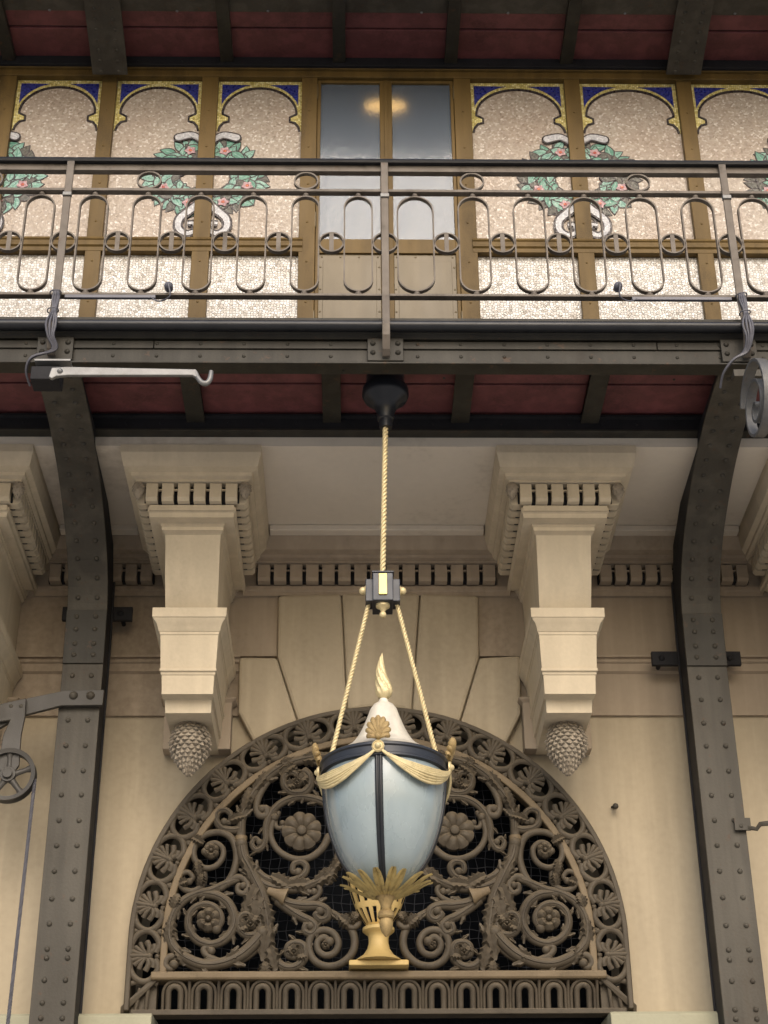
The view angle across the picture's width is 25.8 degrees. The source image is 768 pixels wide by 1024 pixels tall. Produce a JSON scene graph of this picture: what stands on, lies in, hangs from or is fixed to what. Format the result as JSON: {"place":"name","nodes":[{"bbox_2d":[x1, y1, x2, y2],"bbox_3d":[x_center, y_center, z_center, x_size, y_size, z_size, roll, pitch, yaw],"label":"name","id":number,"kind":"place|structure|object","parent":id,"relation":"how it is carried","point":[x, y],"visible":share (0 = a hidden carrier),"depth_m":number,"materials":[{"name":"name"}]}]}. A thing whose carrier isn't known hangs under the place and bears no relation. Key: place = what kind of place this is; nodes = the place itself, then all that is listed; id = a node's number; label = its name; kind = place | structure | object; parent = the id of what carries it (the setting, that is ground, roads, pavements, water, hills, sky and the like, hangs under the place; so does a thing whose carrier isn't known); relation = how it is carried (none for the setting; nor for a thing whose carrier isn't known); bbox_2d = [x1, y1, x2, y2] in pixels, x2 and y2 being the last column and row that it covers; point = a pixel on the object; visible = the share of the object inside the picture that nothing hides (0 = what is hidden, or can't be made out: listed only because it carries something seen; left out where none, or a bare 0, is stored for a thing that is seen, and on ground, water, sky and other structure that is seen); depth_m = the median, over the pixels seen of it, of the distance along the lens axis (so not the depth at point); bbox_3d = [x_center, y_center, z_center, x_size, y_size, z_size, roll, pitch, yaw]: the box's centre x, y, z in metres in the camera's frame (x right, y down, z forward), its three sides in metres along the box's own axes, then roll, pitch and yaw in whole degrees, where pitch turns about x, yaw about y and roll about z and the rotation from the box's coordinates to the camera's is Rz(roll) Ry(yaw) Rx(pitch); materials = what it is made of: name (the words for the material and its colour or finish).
{"place":"outdoors","nodes":[
{"label":"outdoors","id":0,"kind":"place"},
{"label":"pavement","id":1,"kind":"structure","parent":0,"visible":0},
{"bbox_2d":[29,377,114,1023],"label":"iron column","id":2,"kind":"structure","parent":1,"relation":"on","point":[60,954],"depth_m":9.48,"materials":[{"name":"grey metal"}]},
{"bbox_2d":[0,690,103,803],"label":"cable pulley","id":3,"kind":"object","parent":2,"relation":"attached to","point":[13,714],"visible":1,"depth_m":9.55,"materials":[{"name":"grey metal"}]},
{"bbox_2d":[6,778,36,1023],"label":"hoist cable","id":4,"kind":"object","parent":3,"relation":"hanging from","point":[10,999],"visible":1,"depth_m":9.03,"materials":[{"name":"grey metal"}]},
{"bbox_2d":[0,317,767,438],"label":"balcony deck","id":5,"kind":"structure","parent":2,"relation":"on","point":[516,378],"depth_m":8.97,"materials":[{"name":"red wood"}]},
{"bbox_2d":[34,359,213,385],"bbox_3d":[-1.344,-0.706,8.646,0.937,0.205,0.164,0,-30,-1],"label":"hook bar","id":6,"kind":"object","parent":5,"relation":"hanging from","point":[65,369],"visible":1,"depth_m":8.58,"materials":[{"name":"metal"}]},
{"bbox_2d":[30,366,63,391],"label":"bracket block","id":7,"kind":"structure","parent":6,"relation":"attached to","point":[40,379],"depth_m":8.67,"materials":[{"name":"metal"}]},
{"bbox_2d":[0,157,767,358],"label":"balcony railing","id":8,"kind":"object","parent":5,"relation":"attached to","point":[297,168],"visible":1,"depth_m":9.30,"materials":[{"name":"grey metal"}]},
{"bbox_2d":[25,289,61,385],"bbox_3d":[-1.796,-0.934,8.799,0.233,0.525,0.088,-24,-37,35],"label":"cable bundle","id":9,"kind":"object","parent":8,"relation":"attached to","point":[50,330],"visible":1,"depth_m":8.73,"materials":[{"name":"grey metal"}]},
{"bbox_2d":[65,281,172,301],"bbox_3d":[-1.413,-1.161,8.940,0.577,0.121,0.076,-3,-30,5],"label":"sensor","id":10,"kind":"object","parent":8,"relation":"attached to","point":[168,286],"visible":1,"depth_m":8.93,"materials":[{"name":"plastic"}]},
{"bbox_2d":[613,281,731,301],"bbox_3d":[1.549,-1.167,9.000,0.635,0.120,0.077,3,-30,-6],"label":"sensor","id":11,"kind":"object","parent":8,"relation":"attached to","point":[618,286],"visible":1,"depth_m":8.98,"materials":[{"name":"plastic"}]},
{"bbox_2d":[719,292,753,387],"bbox_3d":[1.846,-0.928,8.867,0.252,0.526,0.083,-20,-35,31],"label":"cable bundle","id":12,"kind":"object","parent":8,"relation":"attached to","point":[742,299],"visible":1,"depth_m":8.80,"materials":[{"name":"grey metal"}]},
{"bbox_2d":[0,66,767,318],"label":"panel framework","id":13,"kind":"object","parent":5,"relation":"on","point":[701,248],"visible":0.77,"depth_m":10.72,"materials":[{"name":"paint"}]},
{"bbox_2d":[0,255,84,316],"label":"white mosaic","id":14,"kind":"object","parent":13,"relation":"attached to","point":[32,274],"visible":0.33,"depth_m":10.30},
{"bbox_2d":[0,80,101,235],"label":"wreath mosaic","id":15,"kind":"object","parent":13,"relation":"attached to","point":[51,118],"visible":0.63,"depth_m":10.86,"materials":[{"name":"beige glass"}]},
{"bbox_2d":[96,255,190,316],"bbox_3d":[-1.469,-1.062,10.129,0.564,1.206,0.030,0,-30,-1],"label":"white mosaic","id":16,"kind":"object","parent":13,"relation":"attached to","point":[142,269],"visible":0.29,"depth_m":10.31},
{"bbox_2d":[103,81,201,236],"bbox_3d":[-1.479,-2.272,10.803,0.564,1.343,0.048,0,-30,-1],"label":"wreath mosaic","id":17,"kind":"object","parent":13,"relation":"attached to","point":[160,119],"visible":0.59,"depth_m":10.86,"materials":[{"name":"beige tile"}]},
{"bbox_2d":[206,256,297,317],"bbox_3d":[-0.804,-1.061,10.141,0.555,1.206,0.030,0,-30,-1],"label":"white mosaic","id":18,"kind":"object","parent":13,"relation":"attached to","point":[250,274],"visible":0.36,"depth_m":10.32},
{"bbox_2d":[210,82,301,236],"bbox_3d":[-0.815,-2.271,10.815,0.555,1.343,0.048,0,-30,-1],"label":"wreath mosaic","id":19,"kind":"object","parent":13,"relation":"attached to","point":[258,119],"visible":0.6,"depth_m":10.87,"materials":[{"name":"beige glass"}]},
{"bbox_2d":[0,0,767,74],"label":"canopy","id":20,"kind":"object","parent":13,"relation":"on","point":[670,37],"visible":1,"depth_m":10.93,"materials":[{"name":"paint"}]},
{"bbox_2d":[313,80,462,317],"bbox_3d":[0.019,-1.708,10.491,0.924,2.644,0.065,0,-30,-1],"label":"double door","id":21,"kind":"structure","parent":13,"relation":"attached to","point":[385,119],"depth_m":10.63,"materials":[{"name":"paint"}]},
{"bbox_2d":[313,80,384,317],"bbox_3d":[-0.214,-1.708,10.487,0.457,2.644,0.065,0,-30,-1],"label":"door leaf","id":22,"kind":"structure","parent":21,"relation":"in","point":[350,113],"depth_m":10.63,"materials":[{"name":"paint"}]},
{"bbox_2d":[387,81,462,317],"bbox_3d":[0.254,-1.707,10.495,0.454,2.644,0.065,0,-30,-1],"label":"door leaf","id":23,"kind":"structure","parent":21,"relation":"in","point":[421,125],"depth_m":10.63,"materials":[{"name":"paint"}]},
{"bbox_2d":[470,83,575,238],"bbox_3d":[0.888,-2.268,10.846,0.626,1.343,0.048,0,-30,-1],"label":"wreath mosaic","id":24,"kind":"object","parent":13,"relation":"attached to","point":[527,121],"visible":0.63,"depth_m":10.90,"materials":[{"name":"beige tile"}]},
{"bbox_2d":[478,257,581,318],"bbox_3d":[0.898,-1.058,10.172,0.626,1.206,0.030,0,-30,-1],"label":"white mosaic","id":25,"kind":"object","parent":13,"relation":"attached to","point":[532,273],"visible":0.36,"depth_m":10.35},
{"bbox_2d":[579,84,693,238],"bbox_3d":[1.624,-2.267,10.860,0.648,1.343,0.048,0,-30,-1],"label":"wreath mosaic","id":26,"kind":"object","parent":13,"relation":"attached to","point":[631,122],"visible":0.69,"depth_m":10.92,"materials":[{"name":"beige tile"}]},
{"bbox_2d":[595,258,703,318],"bbox_3d":[1.635,-1.057,10.185,0.648,1.206,0.030,0,-30,-1],"label":"white mosaic","id":27,"kind":"object","parent":13,"relation":"attached to","point":[647,274],"visible":0.36,"depth_m":10.36},
{"bbox_2d":[691,84,767,239],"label":"wreath mosaic","id":28,"kind":"object","parent":13,"relation":"attached to","point":[731,122],"visible":0.56,"depth_m":10.96,"materials":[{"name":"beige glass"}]},
{"bbox_2d":[714,258,767,319],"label":"white mosaic","id":29,"kind":"object","parent":13,"relation":"attached to","point":[758,272],"visible":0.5,"depth_m":10.38},
{"bbox_2d":[312,374,455,936],"bbox_3d":[-0.005,0.605,8.449,0.703,3.091,0.676,0,-30,-1],"label":"hanging lantern","id":30,"kind":"object","parent":5,"relation":"hanging from","point":[384,786],"visible":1,"depth_m":7.82,"materials":[{"name":"white glass"}]},
{"bbox_2d":[0,591,767,1023],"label":"facade wall","id":31,"kind":"structure","parent":1,"relation":"on","point":[292,657],"depth_m":10.09,"materials":[{"name":"beige paint"}]},
{"bbox_2d":[0,444,59,749],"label":"stone corbel","id":32,"kind":"object","parent":31,"relation":"attached to","point":[29,531],"visible":0.93,"depth_m":9.91,"materials":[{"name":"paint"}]},
{"bbox_2d":[62,607,132,626],"bbox_3d":[-1.757,0.663,10.328,0.428,0.090,0.215,0,-30,-1],"label":"clamp bar","id":33,"kind":"object","parent":31,"relation":"attached to","point":[122,615],"visible":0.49,"depth_m":10.25,"materials":[{"name":"metal"}]},
{"bbox_2d":[120,444,268,776],"bbox_3d":[-1.106,0.667,9.709,0.801,1.702,1.270,0,-30,-1],"label":"stone corbel","id":34,"kind":"object","parent":31,"relation":"attached to","point":[200,513],"visible":1,"depth_m":9.60,"materials":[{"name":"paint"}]},
{"bbox_2d":[120,707,636,1019],"bbox_3d":[-0.034,2.010,9.678,2.839,1.822,0.277,0,-30,-1],"label":"arched grille","id":35,"kind":"object","parent":31,"relation":"attached to","point":[257,930],"visible":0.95,"depth_m":9.44,"materials":[{"name":"brown metal"}]},
{"bbox_2d":[347,875,408,970],"bbox_3d":[-0.032,2.239,9.420,0.396,0.661,0.396,0,-30,-1],"label":"gold urn","id":36,"kind":"object","parent":35,"relation":"on","point":[378,955],"visible":0.52,"depth_m":9.28,"materials":[{"name":"yellow paint"}]},
{"bbox_2d":[0,437,767,595],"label":"stone cornice","id":37,"kind":"structure","parent":31,"relation":"on","point":[323,497],"depth_m":10.31,"materials":[{"name":"stone"}]},
{"bbox_2d":[194,1022,597,1023],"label":"entrance doorway","id":38,"kind":"structure","parent":31,"relation":"attached to","point":[430,1023],"depth_m":9.43,"materials":[{"name":"black"}]},
{"bbox_2d":[484,445,635,775],"bbox_3d":[1.040,0.670,9.748,0.801,1.702,1.270,0,-30,-1],"label":"stone corbel","id":39,"kind":"object","parent":31,"relation":"attached to","point":[553,514],"visible":1,"depth_m":9.64,"materials":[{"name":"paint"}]},
{"bbox_2d":[611,803,618,808],"bbox_3d":[1.359,1.740,9.862,0.038,0.037,0.088,0,-30,-1],"label":"wall hook","id":40,"kind":"object","parent":31,"relation":"attached to","point":[615,806],"depth_m":9.83,"materials":[{"name":"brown metal"}]},
{"bbox_2d":[651,651,741,669],"bbox_3d":[1.896,0.929,10.247,0.543,0.090,0.215,0,-30,-1],"label":"clamp bar","id":41,"kind":"object","parent":31,"relation":"attached to","point":[659,659],"visible":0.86,"depth_m":10.17,"materials":[{"name":"metal"}]},
{"bbox_2d":[738,459,767,594],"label":"stone corbel","id":42,"kind":"object","parent":31,"relation":"attached to","point":[753,533],"visible":1,"depth_m":10.24,"materials":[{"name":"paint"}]},
{"bbox_2d":[671,375,767,1023],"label":"iron column","id":43,"kind":"structure","parent":1,"relation":"on","point":[734,959],"depth_m":9.57,"materials":[{"name":"grey metal"}]},
{"bbox_2d":[731,358,767,437],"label":"iron scroll","id":44,"kind":"object","parent":43,"relation":"attached to","point":[752,378],"visible":1,"depth_m":8.39,"materials":[{"name":"grey paint"}]},
{"bbox_2d":[734,818,767,830],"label":"metal latch","id":45,"kind":"object","parent":43,"relation":"attached to","point":[742,824],"visible":1,"depth_m":9.35,"materials":[{"name":"grey metal"}]}
]}

